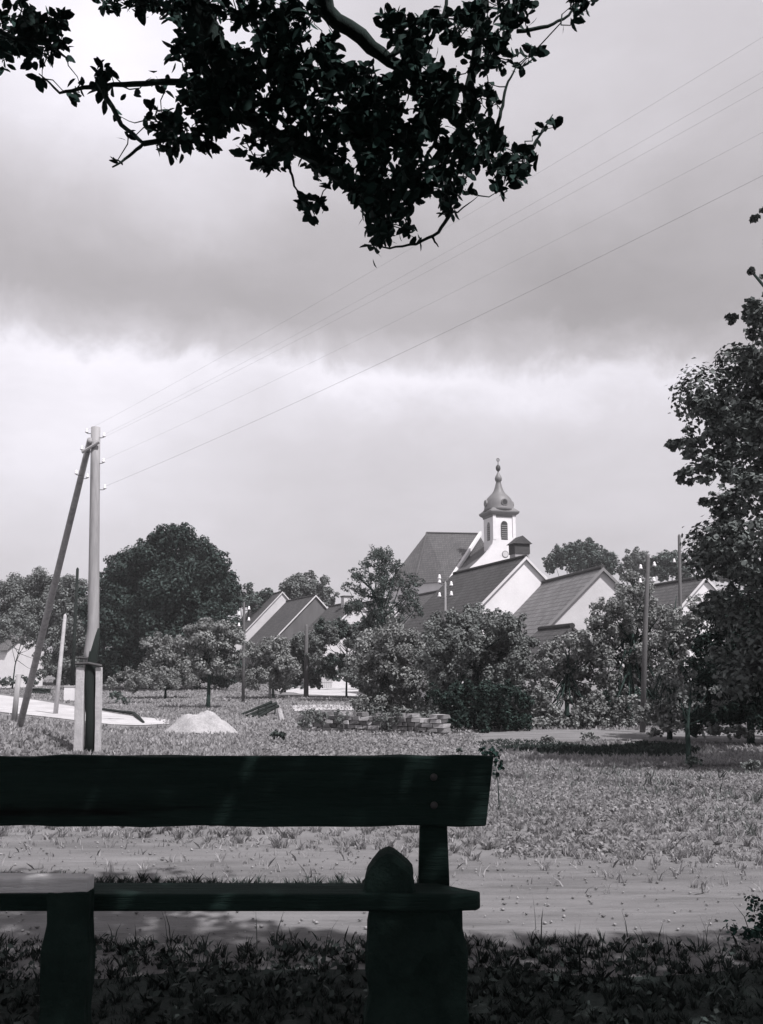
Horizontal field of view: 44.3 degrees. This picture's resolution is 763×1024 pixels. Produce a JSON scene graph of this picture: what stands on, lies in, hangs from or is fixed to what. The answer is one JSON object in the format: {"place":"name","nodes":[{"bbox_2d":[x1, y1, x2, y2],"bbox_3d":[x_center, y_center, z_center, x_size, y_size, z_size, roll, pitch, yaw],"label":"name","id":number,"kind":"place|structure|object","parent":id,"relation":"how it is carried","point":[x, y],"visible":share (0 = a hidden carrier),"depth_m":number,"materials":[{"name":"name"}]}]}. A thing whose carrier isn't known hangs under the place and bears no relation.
{"place":"outdoors","nodes":[
{"label":"outdoors","id":0,"kind":"place"},
{"bbox_2d":[0,695,168,724],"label":"road","id":1,"kind":"structure","parent":0,"point":[39,708],"depth_m":39.52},
{"bbox_2d":[102,708,144,722],"bbox_3d":[-10.096,8.118,37.542,0.797,0.163,10.336,4,-10,-24],"label":"fallen pole","id":2,"kind":"object","parent":1,"relation":"on","point":[136,715],"visible":0.96,"depth_m":39.26,"materials":[{"name":"grey wood"}]},
{"bbox_2d":[4,869,452,885],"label":"verge grass","id":3,"kind":"structure","parent":0,"point":[156,879],"depth_m":5.46,"materials":[{"name":"plant"}]},
{"bbox_2d":[278,684,362,695],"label":"village lane","id":4,"kind":"structure","parent":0,"point":[340,690],"depth_m":70.43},
{"bbox_2d":[280,682,303,689],"bbox_3d":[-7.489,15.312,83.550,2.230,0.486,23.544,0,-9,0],"label":"cart frame","id":5,"kind":"object","parent":4,"relation":"on","point":[301,687],"visible":0.33,"depth_m":77.27,"materials":[{"name":"grey wood"}]},
{"bbox_2d":[322,674,332,687],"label":"picket fence","id":6,"kind":"object","parent":4,"relation":"on","point":[328,683],"visible":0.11,"depth_m":78.73,"materials":[{"name":"white wood"}]},
{"bbox_2d":[314,668,347,681],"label":"bush","id":7,"kind":"object","parent":4,"relation":"on","point":[338,679],"visible":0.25,"depth_m":75.29,"materials":[{"name":"grey plant"}]},
{"bbox_2d":[0,834,762,978],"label":"path","id":8,"kind":"structure","parent":0,"point":[578,907],"depth_m":5.01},
{"bbox_2d":[0,823,759,947],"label":"path pebbles","id":9,"kind":"object","parent":8,"relation":"on","point":[365,927],"visible":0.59,"depth_m":5.52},
{"bbox_2d":[723,895,762,943],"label":"weed clump","id":10,"kind":"object","parent":8,"relation":"on","point":[756,932],"visible":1,"depth_m":4.34,"materials":[{"name":"black plant"}]},
{"bbox_2d":[0,902,762,1023],"bbox_3d":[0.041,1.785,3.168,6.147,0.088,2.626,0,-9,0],"label":"shaded grass","id":11,"kind":"structure","parent":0,"point":[131,965],"depth_m":3.76,"materials":[{"name":"plant"}]},
{"bbox_2d":[0,873,95,1023],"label":"plank stool","id":12,"kind":"object","parent":11,"relation":"on","point":[67,960],"visible":1,"depth_m":3.15,"materials":[{"name":"wood"}]},
{"bbox_2d":[0,754,492,1023],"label":"park bench","id":13,"kind":"object","parent":11,"relation":"on","point":[416,959],"visible":0.99,"depth_m":3.45,"materials":[{"name":"brown wood"}]},
{"bbox_2d":[363,846,415,892],"bbox_3d":[0.028,1.274,3.355,0.185,0.133,0.155,0,-9,0],"label":"round stone","id":14,"kind":"object","parent":13,"relation":"on","point":[389,869],"visible":1,"depth_m":3.28,"materials":[{"name":"black stone"}]},
{"bbox_2d":[0,675,762,893],"bbox_3d":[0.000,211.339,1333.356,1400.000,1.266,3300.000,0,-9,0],"label":"ground","id":15,"kind":"structure","parent":0,"point":[307,834],"depth_m":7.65,"materials":[{"name":"plant"}]},
{"bbox_2d":[11,674,20,721],"bbox_3d":[-12.957,6.637,33.193,0.252,1.749,0.198,0,-9,0],"label":"stub post","id":16,"kind":"object","parent":15,"relation":"on","point":[16,698],"visible":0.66,"depth_m":33.13,"materials":[{"name":"white wood"}]},
{"bbox_2d":[0,674,40,686],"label":"bush","id":17,"kind":"object","parent":15,"relation":"on","point":[3,682],"visible":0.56,"depth_m":74.50,"materials":[{"name":"grey plant"}]},
{"bbox_2d":[0,631,46,687],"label":"village house","id":18,"kind":"structure","parent":15,"relation":"on","point":[7,662],"depth_m":81.52,"materials":[{"name":"paint"}]},
{"bbox_2d":[0,613,54,688],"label":"bush","id":19,"kind":"object","parent":15,"relation":"on","point":[30,632],"visible":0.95,"depth_m":76.04,"materials":[{"name":"plant"}]},
{"bbox_2d":[0,566,65,675],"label":"bushy tree","id":20,"kind":"object","parent":15,"relation":"on","point":[29,594],"visible":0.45,"depth_m":93.14,"materials":[{"name":"grey plant"}]},
{"bbox_2d":[32,688,50,693],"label":"log stack","id":21,"kind":"object","parent":15,"relation":"on","point":[40,690],"visible":0.41,"depth_m":65.41,"materials":[{"name":"grey wood"}]},
{"bbox_2d":[53,614,66,713],"bbox_3d":[-13.557,6.493,39.470,0.355,4.369,0.196,0,-9,0],"label":"leaning post","id":22,"kind":"object","parent":15,"relation":"on","point":[57,689],"visible":0.85,"depth_m":39.39,"materials":[{"name":"concrete"}]},
{"bbox_2d":[16,426,106,754],"bbox_3d":[-8.649,2.677,23.988,0.713,6.888,14.228,4,-10,-26],"label":"telegraph pole","id":23,"kind":"object","parent":15,"relation":"on","point":[88,697],"visible":0.81,"depth_m":17.97,"materials":[{"name":"grey wood"}]},
{"bbox_2d":[86,90,757,445],"bbox_3d":[-0.473,-3.201,14.461,13.689,2.608,0.002,-7,-11,37],"label":"telegraph wire","id":24,"kind":"object","parent":23,"relation":"attached to","point":[423,273],"visible":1,"depth_m":13.63,"materials":[{"name":"grey metal"}]},
{"bbox_2d":[101,38,760,422],"bbox_3d":[-0.434,-3.687,14.538,13.627,2.893,0.002,-7,-11,37],"label":"telegraph wire","id":25,"kind":"object","parent":23,"relation":"attached to","point":[407,250],"visible":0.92,"depth_m":13.28,"materials":[{"name":"grey metal"}]},
{"bbox_2d":[109,175,762,484],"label":"telegraph wire","id":26,"kind":"object","parent":23,"relation":"attached to","point":[440,334],"visible":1,"depth_m":13.43,"materials":[{"name":"grey metal"}]},
{"bbox_2d":[109,132,762,457],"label":"telegraph wire","id":27,"kind":"object","parent":23,"relation":"attached to","point":[468,284],"visible":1,"depth_m":13.48,"materials":[{"name":"grey metal"}]},
{"bbox_2d":[143,72,761,414],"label":"telegraph wire","id":28,"kind":"object","parent":23,"relation":"attached to","point":[472,237],"visible":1,"depth_m":13.33,"materials":[{"name":"grey metal"}]},
{"bbox_2d":[64,686,75,700],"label":"white box","id":29,"kind":"object","parent":15,"relation":"on","point":[69,692],"visible":0.64,"depth_m":53.56,"materials":[{"name":"paint"}]},
{"bbox_2d":[70,567,78,685],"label":"utility pole","id":30,"kind":"object","parent":15,"relation":"on","point":[72,676],"visible":0.85,"depth_m":61.44,"materials":[{"name":"grey wood"}]},
{"bbox_2d":[42,573,109,684],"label":"bushy tree","id":31,"kind":"object","parent":15,"relation":"on","point":[63,604],"visible":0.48,"depth_m":88.39,"materials":[{"name":"grey plant"}]},
{"bbox_2d":[109,691,130,704],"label":"bush","id":32,"kind":"object","parent":15,"relation":"on","point":[115,694],"visible":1,"depth_m":35.32,"materials":[{"name":"grey plant"}]},
{"bbox_2d":[105,666,181,690],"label":"bush","id":33,"kind":"object","parent":15,"relation":"on","point":[147,681],"visible":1,"depth_m":50.55,"materials":[{"name":"grey plant"}]},
{"bbox_2d":[77,522,246,689],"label":"chestnut tree","id":34,"kind":"object","parent":15,"relation":"on","point":[170,581],"visible":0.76,"depth_m":71.44,"materials":[{"name":"grey plant"}]},
{"bbox_2d":[128,631,198,698],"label":"bush","id":35,"kind":"object","parent":15,"relation":"on","point":[164,662],"visible":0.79,"depth_m":57.30,"materials":[{"name":"grey plant"}]},
{"bbox_2d":[165,710,236,733],"bbox_3d":[-5.390,6.341,28.204,2.261,0.719,1.769,0,-9,0],"label":"gravel heap","id":36,"kind":"object","parent":15,"relation":"on","point":[206,721],"visible":0.77,"depth_m":27.73,"materials":[{"name":"grey gravel"}]},
{"bbox_2d":[178,617,250,707],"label":"young tree","id":37,"kind":"object","parent":15,"relation":"on","point":[216,651],"visible":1,"depth_m":45.45,"materials":[{"name":"grey plant"}]},
{"bbox_2d":[238,602,249,701],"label":"telegraph pole","id":38,"kind":"object","parent":15,"relation":"on","point":[243,674],"visible":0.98,"depth_m":51.30,"materials":[{"name":"wood"}]},
{"bbox_2d":[215,591,289,680],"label":"village house","id":39,"kind":"structure","parent":15,"relation":"on","point":[268,610],"depth_m":107.26,"materials":[{"name":"paint"}]},
{"bbox_2d":[234,582,274,624],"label":"tree","id":40,"kind":"object","parent":15,"relation":"on","point":[252,599],"visible":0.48,"depth_m":111.80,"materials":[{"name":"grey plant"}]},
{"bbox_2d":[241,701,278,717],"bbox_3d":[-5.147,8.205,38.915,1.503,0.630,3.462,0,-9,0],"label":"timber pile","id":41,"kind":"object","parent":15,"relation":"on","point":[269,706],"visible":0.8,"depth_m":39.34,"materials":[{"name":"grey wood"}]},
{"bbox_2d":[235,634,303,697],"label":"bush","id":42,"kind":"object","parent":15,"relation":"on","point":[276,665],"visible":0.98,"depth_m":54.88,"materials":[{"name":"grey plant"}]},
{"bbox_2d":[269,729,285,739],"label":"weed clump","id":43,"kind":"object","parent":15,"relation":"on","point":[274,733],"visible":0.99,"depth_m":22.41,"materials":[{"name":"black plant"}]},
{"bbox_2d":[276,708,283,719],"bbox_3d":[-3.862,7.759,35.736,0.387,0.536,0.236,-5,-10,30],"label":"leaning stone","id":44,"kind":"object","parent":15,"relation":"on","point":[279,713],"visible":0.7,"depth_m":35.68,"materials":[{"name":"grey stone"}]},
{"bbox_2d":[239,594,326,683],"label":"village house","id":45,"kind":"structure","parent":15,"relation":"on","point":[288,619],"depth_m":94.97,"materials":[{"name":"tile"}]},
{"bbox_2d":[0,0,598,267],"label":"overhanging tree","id":46,"kind":"object","parent":15,"relation":"on","point":[367,121],"visible":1,"depth_m":3.76,"materials":[{"name":"black plant"}]},
{"bbox_2d":[304,624,308,696],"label":"lane post","id":47,"kind":"object","parent":15,"relation":"on","point":[306,678],"visible":0.85,"depth_m":57.13,"materials":[{"name":"grey wood"}]},
{"bbox_2d":[287,624,326,689],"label":"bush","id":48,"kind":"object","parent":15,"relation":"on","point":[296,643],"visible":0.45,"depth_m":58.85,"materials":[{"name":"grey plant"}]},
{"bbox_2d":[278,570,339,606],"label":"tree","id":49,"kind":"object","parent":15,"relation":"on","point":[297,585],"visible":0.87,"depth_m":110.52,"materials":[{"name":"grey plant"}]},
{"bbox_2d":[293,704,353,710],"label":"pale bank","id":50,"kind":"structure","parent":15,"relation":"on","point":[333,708],"depth_m":44.14,"materials":[{"name":"grey stone"}]},
{"bbox_2d":[301,595,368,685],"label":"village house","id":51,"kind":"structure","parent":15,"relation":"on","point":[332,612],"depth_m":84.83,"materials":[{"name":"paint"}]},
{"bbox_2d":[313,615,367,697],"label":"bush","id":52,"kind":"object","parent":15,"relation":"on","point":[329,668],"visible":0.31,"depth_m":57.07,"materials":[{"name":"grey plant"}]},
{"bbox_2d":[304,608,385,691],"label":"bush","id":53,"kind":"object","parent":15,"relation":"on","point":[319,643],"visible":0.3,"depth_m":55.87,"materials":[{"name":"grey plant"}]},
{"bbox_2d":[248,729,484,755],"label":"slope weeds","id":54,"kind":"object","parent":15,"relation":"on","point":[392,744],"visible":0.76,"depth_m":22.21,"materials":[{"name":"plant"}]},
{"bbox_2d":[296,711,450,735],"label":"stone wall","id":55,"kind":"structure","parent":15,"relation":"on","point":[432,723],"depth_m":28.12,"materials":[{"name":"grey stone"}]},
{"bbox_2d":[297,708,349,729],"bbox_3d":[-1.455,6.371,28.850,2.297,0.700,0.992,2,-9,-10],"label":"bush","id":56,"kind":"object","parent":55,"relation":"on","point":[308,721],"visible":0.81,"depth_m":28.80,"materials":[{"name":"grey plant"}]},
{"bbox_2d":[370,704,403,731],"bbox_3d":[0.328,6.133,27.856,1.370,0.856,0.876,0,-9,0],"label":"bush","id":57,"kind":"object","parent":55,"relation":"on","point":[384,719],"visible":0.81,"depth_m":27.68,"materials":[{"name":"grey plant"}]},
{"bbox_2d":[0,679,762,768],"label":"rough grass","id":58,"kind":"structure","parent":15,"relation":"on","point":[139,738],"depth_m":24.25,"materials":[{"name":"plant"}]},
{"bbox_2d":[363,597,399,616],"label":"village house","id":59,"kind":"structure","parent":15,"relation":"on","point":[392,600],"depth_m":97.11,"materials":[{"name":"paint"}]},
{"bbox_2d":[340,544,425,642],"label":"feathery tree","id":60,"kind":"object","parent":15,"relation":"on","point":[381,575],"visible":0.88,"depth_m":50.03,"materials":[{"name":"grey plant"}]},
{"bbox_2d":[342,613,430,716],"bbox_3d":[0.319,5.967,35.675,3.623,4.111,2.856,0,-9,0],"label":"broad bush","id":61,"kind":"object","parent":15,"relation":"on","point":[386,661],"visible":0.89,"depth_m":35.26,"materials":[{"name":"grey plant"}]},
{"bbox_2d":[386,590,437,628],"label":"village house","id":62,"kind":"structure","parent":15,"relation":"on","point":[425,597],"depth_m":67.58,"materials":[{"name":"paint"}]},
{"bbox_2d":[438,574,452,619],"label":"telegraph pole","id":63,"kind":"object","parent":15,"relation":"on","point":[439,593],"visible":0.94,"depth_m":43.89,"materials":[{"name":"grey wood"}]},
{"bbox_2d":[390,458,519,606],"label":"church","id":64,"kind":"structure","parent":15,"relation":"on","point":[432,556],"depth_m":116.09,"materials":[{"name":"paint"}]},
{"bbox_2d":[487,522,489,540],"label":"belfry window","id":65,"kind":"structure","parent":64,"relation":"in","point":[488,524],"depth_m":112.22,"materials":[{"name":"grey wood"}]},
{"bbox_2d":[501,521,507,539],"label":"belfry window","id":66,"kind":"structure","parent":64,"relation":"in","point":[504,526],"depth_m":111.29,"materials":[{"name":"grey wood"}]},
{"bbox_2d":[405,602,540,723],"bbox_3d":[3.214,5.260,32.661,5.075,4.465,4.159,0,-9,0],"label":"broad bush","id":67,"kind":"object","parent":15,"relation":"on","point":[460,645],"visible":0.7,"depth_m":31.97,"materials":[{"name":"grey plant"}]},
{"bbox_2d":[398,554,547,700],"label":"village house","id":68,"kind":"structure","parent":15,"relation":"on","point":[513,584],"depth_m":51.19,"materials":[{"name":"paint"}]},
{"bbox_2d":[430,678,534,732],"bbox_3d":[3.103,6.042,29.002,3.296,1.789,2.287,0,-9,0],"label":"dark bush","id":69,"kind":"object","parent":15,"relation":"on","point":[462,715],"visible":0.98,"depth_m":28.55,"materials":[{"name":"black plant"}]},
{"bbox_2d":[478,746,504,807],"bbox_3d":[1.030,2.550,8.716,0.247,0.730,0.169,0,-9,0],"label":"sapling","id":70,"kind":"object","parent":15,"relation":"on","point":[493,752],"visible":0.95,"depth_m":8.74,"materials":[{"name":"grey plant"}]},
{"bbox_2d":[507,536,531,557],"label":"chimney house","id":71,"kind":"structure","parent":15,"relation":"on","point":[519,546],"depth_m":57.72,"materials":[{"name":"paint"}]},
{"bbox_2d":[416,669,700,709],"bbox_3d":[8.013,7.127,37.482,13.796,2.028,3.517,0,-9,0],"label":"dark thicket","id":72,"kind":"object","parent":15,"relation":"on","point":[637,690],"visible":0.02,"depth_m":36.44,"materials":[{"name":"black plant"}]},
{"bbox_2d":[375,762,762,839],"bbox_3d":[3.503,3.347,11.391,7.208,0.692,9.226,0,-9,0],"label":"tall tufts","id":73,"kind":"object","parent":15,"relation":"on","point":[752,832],"visible":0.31,"depth_m":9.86,"materials":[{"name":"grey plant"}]},
{"bbox_2d":[501,623,640,715],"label":"village shed","id":74,"kind":"structure","parent":15,"relation":"on","point":[543,633],"depth_m":36.74,"materials":[{"name":"tile"}]},
{"bbox_2d":[526,629,625,728],"bbox_3d":[6.223,5.483,30.552,3.762,3.312,2.603,0,-9,0],"label":"broad bush","id":75,"kind":"object","parent":15,"relation":"on","point":[567,669],"visible":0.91,"depth_m":30.30,"materials":[{"name":"grey plant"}]},
{"bbox_2d":[541,536,622,575],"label":"tree","id":76,"kind":"object","parent":15,"relation":"on","point":[578,555],"visible":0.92,"depth_m":129.06,"materials":[{"name":"grey plant"}]},
{"bbox_2d":[489,565,689,687],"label":"village house","id":77,"kind":"structure","parent":15,"relation":"on","point":[567,598],"depth_m":42.28,"materials":[{"name":"paint"}]},
{"bbox_2d":[493,742,700,756],"bbox_3d":[4.544,5.613,22.287,5.824,0.145,4.805,-4,-10,25],"label":"ditch","id":78,"kind":"object","parent":15,"relation":"on","point":[551,751],"visible":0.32,"depth_m":21.48,"materials":[{"name":"black soil"}]},
{"bbox_2d":[474,738,704,756],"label":"ditch grass","id":79,"kind":"structure","parent":78,"relation":"in","point":[566,746],"depth_m":22.03,"materials":[{"name":"plant"}]},
{"bbox_2d":[646,727,663,738],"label":"weed clump","id":80,"kind":"object","parent":78,"relation":"on","point":[654,731],"visible":1,"depth_m":23.39,"materials":[{"name":"grey plant"}]},
{"bbox_2d":[489,763,762,858],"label":"bank weeds","id":81,"kind":"object","parent":15,"relation":"on","point":[595,804],"visible":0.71,"depth_m":8.56,"materials":[{"name":"plant"}]},
{"bbox_2d":[615,546,659,581],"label":"tree","id":82,"kind":"object","parent":15,"relation":"on","point":[634,560],"visible":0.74,"depth_m":130.30,"materials":[{"name":"grey plant"}]},
{"bbox_2d":[584,571,695,726],"bbox_3d":[8.345,4.518,30.858,3.761,5.254,2.773,0,-9,0],"label":"fruit tree","id":83,"kind":"object","parent":15,"relation":"on","point":[625,630],"visible":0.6,"depth_m":30.53,"materials":[{"name":"grey plant"}]},
{"bbox_2d":[638,555,655,732],"bbox_3d":[7.878,3.976,27.719,0.710,5.432,0.164,0,-9,0],"label":"telegraph pole","id":84,"kind":"object","parent":15,"relation":"on","point":[644,657],"visible":0.98,"depth_m":27.72,"materials":[{"name":"wood"}]},
{"bbox_2d":[650,549,691,582],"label":"tree","id":85,"kind":"object","parent":15,"relation":"on","point":[666,566],"visible":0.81,"depth_m":124.65,"materials":[{"name":"grey plant"}]},
{"bbox_2d":[637,575,718,671],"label":"village house","id":86,"kind":"structure","parent":15,"relation":"on","point":[665,593],"depth_m":53.00,"materials":[{"name":"paint"}]},
{"bbox_2d":[633,589,725,739],"bbox_3d":[8.017,4.070,24.771,2.939,4.124,1.804,0,-9,0],"label":"bush","id":87,"kind":"object","parent":15,"relation":"on","point":[662,717],"visible":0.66,"depth_m":24.59,"materials":[{"name":"grey plant"}]},
{"bbox_2d":[673,534,686,700],"bbox_3d":[10.858,4.240,33.751,0.513,6.938,0.150,0,-9,0],"label":"telegraph pole","id":88,"kind":"object","parent":15,"relation":"on","point":[679,563],"visible":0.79,"depth_m":34.01,"materials":[{"name":"wood"}]},
{"bbox_2d":[660,667,728,768],"bbox_3d":[5.616,3.740,16.690,1.321,1.920,0.776,0,-9,0],"label":"sapling","id":89,"kind":"object","parent":15,"relation":"on","point":[687,690],"visible":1,"depth_m":16.67,"materials":[{"name":"grey plant"}]},
{"bbox_2d":[685,754,703,765],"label":"weed clump","id":90,"kind":"object","parent":15,"relation":"on","point":[693,759],"visible":1,"depth_m":15.52,"materials":[{"name":"grey plant"}]},
{"bbox_2d":[663,206,762,703],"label":"edge tree","id":91,"kind":"object","parent":15,"relation":"on","point":[740,417],"visible":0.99,"depth_m":16.64,"materials":[{"name":"grey plant"}]},
{"bbox_2d":[699,721,732,737],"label":"weed clump","id":92,"kind":"object","parent":15,"relation":"on","point":[716,730],"visible":1,"depth_m":18.50,"materials":[{"name":"grey plant"}]},
{"bbox_2d":[679,585,762,744],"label":"dark bush","id":93,"kind":"object","parent":15,"relation":"on","point":[734,712],"visible":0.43,"depth_m":22.18,"materials":[{"name":"black plant"}]},
{"bbox_2d":[704,560,752,593],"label":"tree","id":94,"kind":"object","parent":15,"relation":"on","point":[721,579],"visible":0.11,"depth_m":128.78,"materials":[{"name":"grey plant"}]},
{"bbox_2d":[727,724,753,739],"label":"weed clump","id":95,"kind":"object","parent":15,"relation":"on","point":[739,730],"visible":0.89,"depth_m":19.48,"materials":[{"name":"grey plant"}]},
{"bbox_2d":[740,759,762,772],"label":"weed clump","id":96,"kind":"object","parent":15,"relation":"on","point":[751,765],"visible":1,"depth_m":13.10,"materials":[{"name":"grey plant"}]},
{"bbox_2d":[0,0,762,653],"label":"sky","id":97,"kind":"structure","parent":0,"point":[120,283],"materials":[{"name":"grey"}]},
{"bbox_2d":[398,729,762,748],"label":"dirt track","id":98,"kind":"structure","parent":0,"point":[563,735],"depth_m":26.02,"materials":[{"name":"soil"}]},
{"bbox_2d":[540,735,554,741],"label":"weed clump","id":99,"kind":"object","parent":98,"relation":"on","point":[547,738],"visible":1,"depth_m":24.35,"materials":[{"name":"grey plant"}]},
{"bbox_2d":[579,730,599,740],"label":"weed clump","id":100,"kind":"object","parent":98,"relation":"on","point":[590,735],"visible":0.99,"depth_m":24.39,"materials":[{"name":"grey plant"}]}
]}

